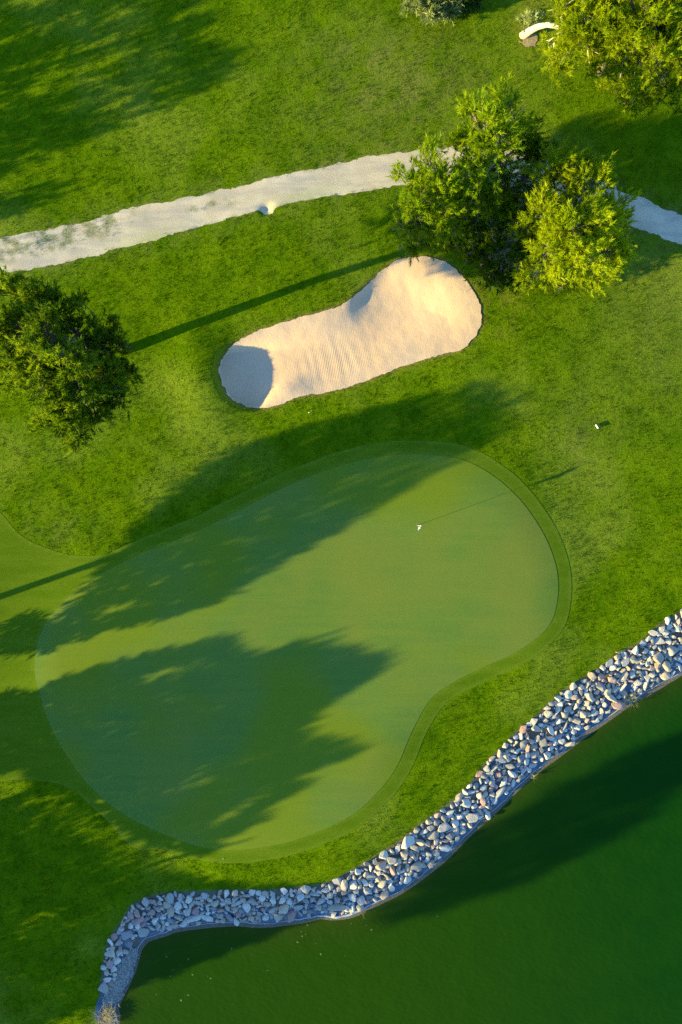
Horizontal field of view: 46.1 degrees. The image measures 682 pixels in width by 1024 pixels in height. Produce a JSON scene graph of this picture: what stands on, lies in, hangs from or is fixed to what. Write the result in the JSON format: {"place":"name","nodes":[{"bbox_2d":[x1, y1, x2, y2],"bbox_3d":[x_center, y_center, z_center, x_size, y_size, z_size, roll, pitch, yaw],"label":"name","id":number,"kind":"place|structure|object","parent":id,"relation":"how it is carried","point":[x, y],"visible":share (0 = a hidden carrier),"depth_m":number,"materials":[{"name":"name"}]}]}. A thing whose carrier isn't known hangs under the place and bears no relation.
{"place":"outdoors","nodes":[
{"label":"outdoors","id":0,"kind":"place"},
{"bbox_2d":[0,0,681,1023],"bbox_3d":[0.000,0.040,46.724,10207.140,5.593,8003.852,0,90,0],"label":"lawn","id":1,"kind":"structure","parent":0,"point":[492,338],"depth_m":47.00,"materials":[{"name":"green plant"}]},
{"bbox_2d":[0,264,145,459],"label":"pine tree","id":2,"kind":"object","parent":1,"relation":"on","point":[73,368],"visible":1,"depth_m":38.49,"materials":[{"name":"green plant"}]},
{"bbox_2d":[98,983,107,993],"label":"rock","id":3,"kind":"object","parent":1,"relation":"on","point":[102,987],"visible":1,"depth_m":47.39,"materials":[{"name":"grey stone"}]},
{"bbox_2d":[89,1002,120,1023],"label":"dry grass clump","id":4,"kind":"object","parent":1,"relation":"on","point":[105,1016],"visible":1,"depth_m":47.65,"materials":[{"name":"beige plant"}]},
{"bbox_2d":[104,950,114,957],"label":"rock","id":5,"kind":"object","parent":1,"relation":"on","point":[110,953],"visible":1,"depth_m":47.26,"materials":[{"name":"beige stone"}]},
{"bbox_2d":[106,959,112,968],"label":"rock","id":6,"kind":"object","parent":1,"relation":"on","point":[109,963],"visible":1,"depth_m":47.26,"materials":[{"name":"grey stone"}]},
{"bbox_2d":[112,957,120,964],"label":"rock","id":7,"kind":"object","parent":1,"relation":"on","point":[116,960],"visible":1,"depth_m":47.45,"materials":[{"name":"stone"}]},
{"bbox_2d":[102,947,138,1007],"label":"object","id":8,"kind":"object","parent":1,"relation":"on","point":[124,972],"visible":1,"depth_m":47.75,"materials":[{"name":"grey stone"}]},
{"bbox_2d":[121,930,132,939],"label":"rock","id":9,"kind":"object","parent":1,"relation":"on","point":[126,934],"visible":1,"depth_m":47.29,"materials":[{"name":"stone"}]},
{"bbox_2d":[124,939,132,948],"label":"rock","id":10,"kind":"object","parent":1,"relation":"on","point":[128,943],"visible":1,"depth_m":47.51,"materials":[{"name":"stone"}]},
{"bbox_2d":[132,915,143,924],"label":"rock","id":11,"kind":"object","parent":1,"relation":"on","point":[138,920],"visible":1,"depth_m":47.25,"materials":[{"name":"grey stone"}]},
{"bbox_2d":[137,928,148,936],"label":"rock","id":12,"kind":"object","parent":1,"relation":"on","point":[143,932],"visible":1,"depth_m":47.52,"materials":[{"name":"grey stone"}]},
{"bbox_2d":[142,897,148,906],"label":"rock","id":13,"kind":"object","parent":1,"relation":"on","point":[145,901],"visible":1,"depth_m":47.01,"materials":[{"name":"grey stone"}]},
{"bbox_2d":[163,901,170,908],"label":"rock","id":14,"kind":"object","parent":1,"relation":"on","point":[166,904],"visible":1,"depth_m":47.20,"materials":[{"name":"beige stone"}]},
{"bbox_2d":[166,893,173,902],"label":"rock","id":15,"kind":"object","parent":1,"relation":"on","point":[169,897],"visible":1,"depth_m":47.02,"materials":[{"name":"grey stone"}]},
{"bbox_2d":[166,906,174,916],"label":"rock","id":16,"kind":"object","parent":1,"relation":"on","point":[170,911],"visible":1,"depth_m":47.26,"materials":[{"name":"beige stone"}]},
{"bbox_2d":[174,901,181,909],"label":"rock","id":17,"kind":"object","parent":1,"relation":"on","point":[177,905],"visible":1,"depth_m":47.23,"materials":[{"name":"stone"}]},
{"bbox_2d":[183,908,191,915],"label":"rock","id":18,"kind":"object","parent":1,"relation":"on","point":[187,912],"visible":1,"depth_m":47.32,"materials":[{"name":"grey stone"}]},
{"bbox_2d":[185,895,192,903],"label":"rock","id":19,"kind":"object","parent":1,"relation":"on","point":[189,899],"visible":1,"depth_m":47.08,"materials":[{"name":"stone"}]},
{"bbox_2d":[183,915,200,923],"bbox_3d":[-8.860,24.132,47.605,1.159,0.404,0.407,-14,90,0],"label":"rock","id":20,"kind":"object","parent":1,"relation":"on","point":[191,918],"visible":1,"depth_m":47.49,"materials":[{"name":"stone"}]},
{"bbox_2d":[205,914,212,921],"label":"rock","id":21,"kind":"object","parent":1,"relation":"on","point":[208,918],"visible":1,"depth_m":47.65,"materials":[{"name":"stone"}]},
{"bbox_2d":[211,899,218,906],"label":"rock","id":22,"kind":"object","parent":1,"relation":"on","point":[215,903],"visible":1,"depth_m":47.25,"materials":[{"name":"beige stone"}]},
{"bbox_2d":[242,902,250,912],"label":"rock","id":23,"kind":"object","parent":1,"relation":"on","point":[246,906],"visible":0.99,"depth_m":47.28,"materials":[{"name":"stone"}]},
{"bbox_2d":[248,897,256,904],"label":"rock","id":24,"kind":"object","parent":1,"relation":"on","point":[251,900],"visible":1,"depth_m":47.13,"materials":[{"name":"grey stone"}]},
{"bbox_2d":[274,914,281,921],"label":"rock","id":25,"kind":"object","parent":1,"relation":"on","point":[277,917],"visible":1,"depth_m":47.61,"materials":[{"name":"beige stone"}]},
{"bbox_2d":[279,903,288,913],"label":"rock","id":26,"kind":"object","parent":1,"relation":"on","point":[283,908],"visible":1,"depth_m":47.26,"materials":[{"name":"beige stone"}]},
{"bbox_2d":[0,441,571,862],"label":"fairway","id":27,"kind":"structure","parent":1,"relation":"on","point":[39,585],"depth_m":46.88,"materials":[{"name":"green plant"}]},
{"bbox_2d":[287,910,295,922],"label":"rock","id":28,"kind":"object","parent":1,"relation":"on","point":[291,914],"visible":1,"depth_m":47.49,"materials":[{"name":"grey stone"}]},
{"bbox_2d":[34,454,557,849],"bbox_3d":[-1.862,8.405,46.768,30.817,0.207,19.076,-25,90,0],"label":"putting green","id":29,"kind":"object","parent":1,"relation":"on","point":[285,664],"visible":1,"depth_m":46.69,"materials":[{"name":"green plant"}]},
{"bbox_2d":[293,905,302,910],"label":"rock","id":30,"kind":"object","parent":1,"relation":"on","point":[297,907],"visible":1,"depth_m":47.43,"materials":[{"name":"grey stone"}]},
{"bbox_2d":[296,892,304,900],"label":"rock","id":31,"kind":"object","parent":1,"relation":"on","point":[300,897],"visible":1,"depth_m":47.17,"materials":[{"name":"stone"}]},
{"bbox_2d":[301,885,310,893],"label":"rock","id":32,"kind":"object","parent":1,"relation":"on","point":[305,889],"visible":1,"depth_m":46.94,"materials":[{"name":"grey stone"}]},
{"bbox_2d":[327,904,345,910],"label":"rock","id":33,"kind":"object","parent":1,"relation":"on","point":[337,907],"visible":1,"depth_m":47.45,"materials":[{"name":"beige stone"}]},
{"bbox_2d":[332,878,341,885],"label":"rock","id":34,"kind":"object","parent":1,"relation":"on","point":[337,881],"visible":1,"depth_m":47.02,"materials":[{"name":"grey stone"}]},
{"bbox_2d":[340,879,347,890],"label":"rock","id":35,"kind":"object","parent":1,"relation":"on","point":[344,885],"visible":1,"depth_m":47.07,"materials":[{"name":"beige stone"}]},
{"bbox_2d":[218,256,481,407],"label":"sand","id":36,"kind":"structure","parent":1,"relation":"on","point":[396,314],"depth_m":47.23,"materials":[{"name":"beige sand"}]},
{"bbox_2d":[348,893,355,901],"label":"rock","id":37,"kind":"object","parent":1,"relation":"on","point":[351,896],"visible":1,"depth_m":47.47,"materials":[{"name":"stone"}]},
{"bbox_2d":[349,880,356,889],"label":"rock","id":38,"kind":"object","parent":1,"relation":"on","point":[352,884],"visible":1,"depth_m":47.16,"materials":[{"name":"stone"}]},
{"bbox_2d":[356,895,364,904],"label":"rock","id":39,"kind":"object","parent":1,"relation":"on","point":[360,900],"visible":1,"depth_m":47.51,"materials":[{"name":"grey stone"}]},
{"bbox_2d":[363,887,370,894],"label":"rock","id":40,"kind":"object","parent":1,"relation":"on","point":[367,890],"visible":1,"depth_m":47.44,"materials":[{"name":"grey stone"}]},
{"bbox_2d":[366,874,375,880],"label":"rock","id":41,"kind":"object","parent":1,"relation":"on","point":[370,877],"visible":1,"depth_m":47.30,"materials":[{"name":"grey stone"}]},
{"bbox_2d":[375,861,385,870],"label":"rock","id":42,"kind":"object","parent":1,"relation":"on","point":[381,865],"visible":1,"depth_m":47.06,"materials":[{"name":"beige stone"}]},
{"bbox_2d":[378,880,385,887],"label":"rock","id":43,"kind":"object","parent":1,"relation":"on","point":[382,884],"visible":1,"depth_m":47.42,"materials":[{"name":"grey stone"}]},
{"bbox_2d":[379,850,387,858],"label":"rock","id":44,"kind":"object","parent":1,"relation":"on","point":[383,854],"visible":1,"depth_m":46.95,"materials":[{"name":"stone"}]},
{"bbox_2d":[380,890,388,899],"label":"rock","id":45,"kind":"object","parent":1,"relation":"on","point":[384,895],"visible":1,"depth_m":47.57,"materials":[{"name":"beige stone"}]},
{"bbox_2d":[95,651,681,1023],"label":"pond liner","id":46,"kind":"object","parent":1,"relation":"on","point":[502,797],"visible":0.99,"depth_m":47.77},
{"bbox_2d":[192,907,198,914],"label":"rock","id":47,"kind":"object","parent":46,"relation":"on","point":[195,911],"visible":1,"depth_m":47.42,"materials":[{"name":"grey stone"}]},
{"bbox_2d":[507,770,516,777],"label":"rock","id":48,"kind":"object","parent":46,"relation":"on","point":[512,774],"visible":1,"depth_m":47.38,"materials":[{"name":"stone"}]},
{"bbox_2d":[564,741,574,746],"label":"rock","id":49,"kind":"object","parent":46,"relation":"on","point":[572,743],"visible":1,"depth_m":47.65,"materials":[{"name":"grey stone"}]},
{"bbox_2d":[101,609,681,988],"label":"rocks","id":50,"kind":"object","parent":1,"relation":"on","point":[411,853],"visible":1,"depth_m":47.37,"materials":[{"name":"grey stone"}]},
{"bbox_2d":[387,857,396,863],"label":"rock","id":51,"kind":"object","parent":1,"relation":"on","point":[391,860],"visible":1,"depth_m":47.04,"materials":[{"name":"grey stone"}]},
{"bbox_2d":[400,850,408,859],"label":"rock","id":52,"kind":"object","parent":1,"relation":"on","point":[404,854],"visible":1,"depth_m":47.14,"materials":[{"name":"beige stone"}]},
{"bbox_2d":[401,836,414,848],"bbox_3d":[3.927,19.357,47.008,0.827,0.430,0.710,-1,90,0],"label":"rock","id":53,"kind":"object","parent":1,"relation":"on","point":[408,841],"visible":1,"depth_m":46.92,"materials":[{"name":"stone"}]},
{"bbox_2d":[404,876,411,883],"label":"rock","id":54,"kind":"object","parent":1,"relation":"on","point":[408,879],"visible":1,"depth_m":47.61,"materials":[{"name":"stone"}]},
{"bbox_2d":[410,844,419,850],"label":"rock","id":55,"kind":"object","parent":1,"relation":"on","point":[414,847],"visible":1,"depth_m":47.22,"materials":[{"name":"stone"}]},
{"bbox_2d":[411,861,423,869],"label":"rock","id":56,"kind":"object","parent":1,"relation":"on","point":[417,865],"visible":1,"depth_m":47.49,"materials":[{"name":"beige stone"}]},
{"bbox_2d":[415,839,424,845],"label":"rock","id":57,"kind":"object","parent":1,"relation":"on","point":[420,842],"visible":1,"depth_m":47.15,"materials":[{"name":"beige stone"}]},
{"bbox_2d":[426,831,437,840],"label":"rock","id":58,"kind":"object","parent":1,"relation":"on","point":[432,835],"visible":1,"depth_m":47.19,"materials":[{"name":"beige stone"}]},
{"bbox_2d":[426,859,437,868],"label":"rock","id":59,"kind":"object","parent":1,"relation":"on","point":[430,863],"visible":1,"depth_m":47.68,"materials":[{"name":"beige stone"}]},
{"bbox_2d":[383,132,482,266],"bbox_3d":[5.111,-16.408,42.734,5.905,8.866,5.485,0,90,0],"label":"leafy tree","id":60,"kind":"object","parent":1,"relation":"on","point":[421,205],"visible":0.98,"depth_m":40.67,"materials":[{"name":"green plant"}]},
{"bbox_2d":[399,0,466,27],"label":"shrub","id":61,"kind":"object","parent":1,"relation":"on","point":[437,10],"visible":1,"depth_m":45.87,"materials":[{"name":"green plant"}]},
{"bbox_2d":[431,849,439,855],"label":"rock","id":62,"kind":"object","parent":1,"relation":"on","point":[435,852],"visible":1,"depth_m":47.52,"materials":[{"name":"beige stone"}]},
{"bbox_2d":[438,822,450,831],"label":"rock","id":63,"kind":"object","parent":1,"relation":"on","point":[444,827],"visible":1,"depth_m":47.22,"materials":[{"name":"grey stone"}]},
{"bbox_2d":[439,844,451,851],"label":"rock","id":64,"kind":"object","parent":1,"relation":"on","point":[445,848],"visible":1,"depth_m":47.51,"materials":[{"name":"stone"}]},
{"bbox_2d":[445,809,453,817],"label":"rock","id":65,"kind":"object","parent":1,"relation":"on","point":[449,813],"visible":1,"depth_m":47.13,"materials":[{"name":"stone"}]},
{"bbox_2d":[446,832,455,839],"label":"rock","id":66,"kind":"object","parent":1,"relation":"on","point":[450,835],"visible":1,"depth_m":47.49,"materials":[{"name":"stone"}]},
{"bbox_2d":[451,819,458,827],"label":"rock","id":67,"kind":"object","parent":1,"relation":"on","point":[455,823],"visible":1,"depth_m":47.33,"materials":[{"name":"stone"}]},
{"bbox_2d":[455,793,462,801],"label":"rock","id":68,"kind":"object","parent":1,"relation":"on","point":[458,797],"visible":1,"depth_m":47.04,"materials":[{"name":"beige stone"}]},
{"bbox_2d":[462,799,470,807],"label":"rock","id":69,"kind":"object","parent":1,"relation":"on","point":[467,803],"visible":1,"depth_m":47.23,"materials":[{"name":"stone"}]},
{"bbox_2d":[451,0,484,15],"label":"shrub","id":70,"kind":"object","parent":1,"relation":"on","point":[468,6],"visible":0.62,"depth_m":46.39,"materials":[{"name":"green plant"}]},
{"bbox_2d":[465,813,478,822],"bbox_3d":[7.761,18.115,47.531,0.846,0.294,0.594,-2,85,8],"label":"rock","id":71,"kind":"object","parent":1,"relation":"on","point":[472,817],"visible":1,"depth_m":47.43,"materials":[{"name":"grey stone"}]},
{"bbox_2d":[479,797,485,805],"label":"rock","id":72,"kind":"object","parent":1,"relation":"on","point":[482,800],"visible":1,"depth_m":47.35,"materials":[{"name":"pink stone"}]},
{"bbox_2d":[449,180,546,296],"bbox_3d":[8.661,-15.325,44.713,5.898,4.846,6.431,0,90,0],"label":"leafy tree","id":73,"kind":"object","parent":1,"relation":"on","point":[487,265],"visible":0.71,"depth_m":44.12,"materials":[{"name":"green plant"}]},
{"bbox_2d":[439,71,560,225],"bbox_3d":[8.396,-18.392,42.528,7.006,9.306,7.294,0,90,0],"label":"pine tree","id":74,"kind":"object","parent":1,"relation":"on","point":[491,151],"visible":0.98,"depth_m":40.41,"materials":[{"name":"green plant"}]},
{"bbox_2d":[495,786,505,799],"bbox_3d":[9.422,16.623,47.563,0.346,0.293,1.013,41,88,-3],"label":"rock","id":75,"kind":"object","parent":1,"relation":"on","point":[499,792],"visible":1,"depth_m":47.47,"materials":[{"name":"grey stone"}]},
{"bbox_2d":[517,754,524,762],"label":"rock","id":76,"kind":"object","parent":1,"relation":"on","point":[521,757],"visible":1,"depth_m":47.26,"materials":[{"name":"stone"}]},
{"bbox_2d":[519,725,526,733],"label":"rock","id":77,"kind":"object","parent":1,"relation":"on","point":[523,728],"visible":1,"depth_m":46.98,"materials":[{"name":"pink stone"}]},
{"bbox_2d":[520,739,526,748],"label":"rock","id":78,"kind":"object","parent":1,"relation":"on","point":[523,742],"visible":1,"depth_m":47.15,"materials":[{"name":"stone"}]},
{"bbox_2d":[519,34,537,46],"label":"dirt","id":79,"kind":"structure","parent":1,"relation":"on","point":[531,39],"depth_m":46.97,"materials":[{"name":"brown soil"}]},
{"bbox_2d":[519,0,637,85],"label":"pine tree","id":80,"kind":"object","parent":79,"relation":"on","point":[575,31],"visible":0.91,"depth_m":41.44,"materials":[{"name":"green plant"}]},
{"bbox_2d":[516,7,546,32],"bbox_3d":[11.078,-28.458,46.536,2.076,1.571,1.675,0,90,0],"label":"weed clump","id":81,"kind":"object","parent":1,"relation":"on","point":[532,19],"visible":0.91,"depth_m":46.35,"materials":[{"name":"green plant"}]},
{"bbox_2d":[530,725,540,730],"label":"rock","id":82,"kind":"object","parent":1,"relation":"on","point":[535,728],"visible":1,"depth_m":47.01,"materials":[{"name":"beige stone"}]},
{"bbox_2d":[538,737,547,747],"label":"rock","id":83,"kind":"object","parent":1,"relation":"on","point":[542,742],"visible":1,"depth_m":47.33,"materials":[{"name":"stone"}]},
{"bbox_2d":[544,751,550,759],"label":"rock","id":84,"kind":"object","parent":1,"relation":"on","point":[547,754],"visible":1,"depth_m":47.60,"materials":[{"name":"stone"}]},
{"bbox_2d":[544,710,552,717],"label":"rock","id":85,"kind":"object","parent":1,"relation":"on","point":[547,714],"visible":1,"depth_m":47.01,"materials":[{"name":"grey stone"}]},
{"bbox_2d":[546,725,553,734],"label":"rock","id":86,"kind":"object","parent":1,"relation":"on","point":[550,729],"visible":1,"depth_m":47.27,"materials":[{"name":"stone"}]},
{"bbox_2d":[563,690,571,698],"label":"rock","id":87,"kind":"object","parent":1,"relation":"on","point":[567,694],"visible":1,"depth_m":47.02,"materials":[{"name":"stone"}]},
{"bbox_2d":[507,135,642,297],"bbox_3d":[12.485,-15.366,42.591,8.155,9.098,8.077,0,90,0],"label":"leafy tree","id":88,"kind":"object","parent":1,"relation":"on","point":[596,224],"visible":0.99,"depth_m":40.69,"materials":[{"name":"green plant"}]},
{"bbox_2d":[572,717,580,724],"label":"rock","id":89,"kind":"object","parent":1,"relation":"on","point":[576,720],"visible":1,"depth_m":47.49,"materials":[{"name":"beige stone"}]},
{"bbox_2d":[585,692,594,701],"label":"rock","id":90,"kind":"object","parent":1,"relation":"on","point":[589,696],"visible":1,"depth_m":47.22,"materials":[{"name":"beige stone"}]},
{"bbox_2d":[588,672,595,681],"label":"rock","id":91,"kind":"object","parent":1,"relation":"on","point":[591,676],"visible":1,"depth_m":46.97,"materials":[{"name":"beige stone"}]},
{"bbox_2d":[596,681,605,691],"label":"rock","id":92,"kind":"object","parent":1,"relation":"on","point":[600,686],"visible":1,"depth_m":47.16,"materials":[{"name":"stone"}]},
{"bbox_2d":[601,687,611,695],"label":"rock","id":93,"kind":"object","parent":1,"relation":"on","point":[607,692],"visible":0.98,"depth_m":47.36,"materials":[{"name":"beige stone"}]},
{"bbox_2d":[605,695,617,702],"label":"rock","id":94,"kind":"object","parent":1,"relation":"on","point":[612,698],"visible":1,"depth_m":47.45,"materials":[{"name":"beige stone"}]},
{"bbox_2d":[608,676,621,685],"bbox_3d":[16.133,10.062,47.369,1.060,0.579,0.440,44,90,0],"label":"rock","id":95,"kind":"object","parent":1,"relation":"on","point":[611,679],"visible":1,"depth_m":47.14,"materials":[{"name":"pink stone"}]},
{"bbox_2d":[611,700,625,709],"bbox_3d":[16.527,11.454,47.647,0.950,0.337,0.562,2,92,-12],"label":"rock","id":96,"kind":"object","parent":1,"relation":"on","point":[620,705],"visible":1,"depth_m":47.55,"materials":[{"name":"pink stone"}]},
{"bbox_2d":[619,671,627,681],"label":"rock","id":97,"kind":"object","parent":1,"relation":"on","point":[623,677],"visible":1,"depth_m":47.29,"materials":[{"name":"beige stone"}]},
{"bbox_2d":[621,657,629,666],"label":"rock","id":98,"kind":"object","parent":1,"relation":"on","point":[624,662],"visible":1,"depth_m":47.11,"materials":[{"name":"grey stone"}]},
{"bbox_2d":[618,686,647,710],"bbox_3d":[17.239,11.129,47.587,1.971,0.426,1.807,0,90,0],"label":"reed tuft","id":99,"kind":"object","parent":1,"relation":"on","point":[633,698],"visible":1,"depth_m":47.59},
{"bbox_2d":[629,655,637,662],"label":"rock","id":100,"kind":"object","parent":1,"relation":"on","point":[633,659],"visible":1,"depth_m":47.07,"materials":[{"name":"stone"}]},
{"bbox_2d":[590,0,681,117],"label":"pine tree","id":101,"kind":"object","parent":1,"relation":"on","point":[653,34],"visible":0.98,"depth_m":39.97,"materials":[{"name":"green plant"}]},
{"bbox_2d":[648,630,657,636],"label":"rock","id":102,"kind":"object","parent":1,"relation":"on","point":[652,633],"visible":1,"depth_m":47.06,"materials":[{"name":"grey stone"}]},
{"bbox_2d":[653,651,663,663],"bbox_3d":[18.727,8.545,47.376,0.699,0.372,0.775,25,76,-13],"label":"rock","id":103,"kind":"object","parent":1,"relation":"on","point":[658,656],"visible":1,"depth_m":47.23,"materials":[{"name":"beige stone"}]},
{"bbox_2d":[654,636,664,643],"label":"rock","id":104,"kind":"object","parent":1,"relation":"on","point":[659,640],"visible":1,"depth_m":47.15,"materials":[{"name":"grey stone"}]},
{"bbox_2d":[660,671,670,679],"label":"rock","id":105,"kind":"object","parent":1,"relation":"on","point":[665,675],"visible":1,"depth_m":47.66,"materials":[{"name":"beige stone"}]},
{"bbox_2d":[662,661,670,671],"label":"rock","id":106,"kind":"object","parent":1,"relation":"on","point":[666,665],"visible":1,"depth_m":47.38,"materials":[{"name":"beige stone"}]},
{"bbox_2d":[666,645,678,655],"bbox_3d":[19.571,8.153,47.431,0.743,0.395,0.659,-18,79,1],"label":"rock","id":107,"kind":"object","parent":1,"relation":"on","point":[672,650],"visible":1,"depth_m":47.31,"materials":[{"name":"grey stone"}]},
{"bbox_2d":[0,146,681,271],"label":"path","id":108,"kind":"structure","parent":0,"point":[145,223],"depth_m":46.99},
{"bbox_2d":[119,676,681,1023],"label":"pond water","id":109,"kind":"structure","parent":0,"point":[551,893],"depth_m":47.95,"materials":[{"name":"green liquid"}]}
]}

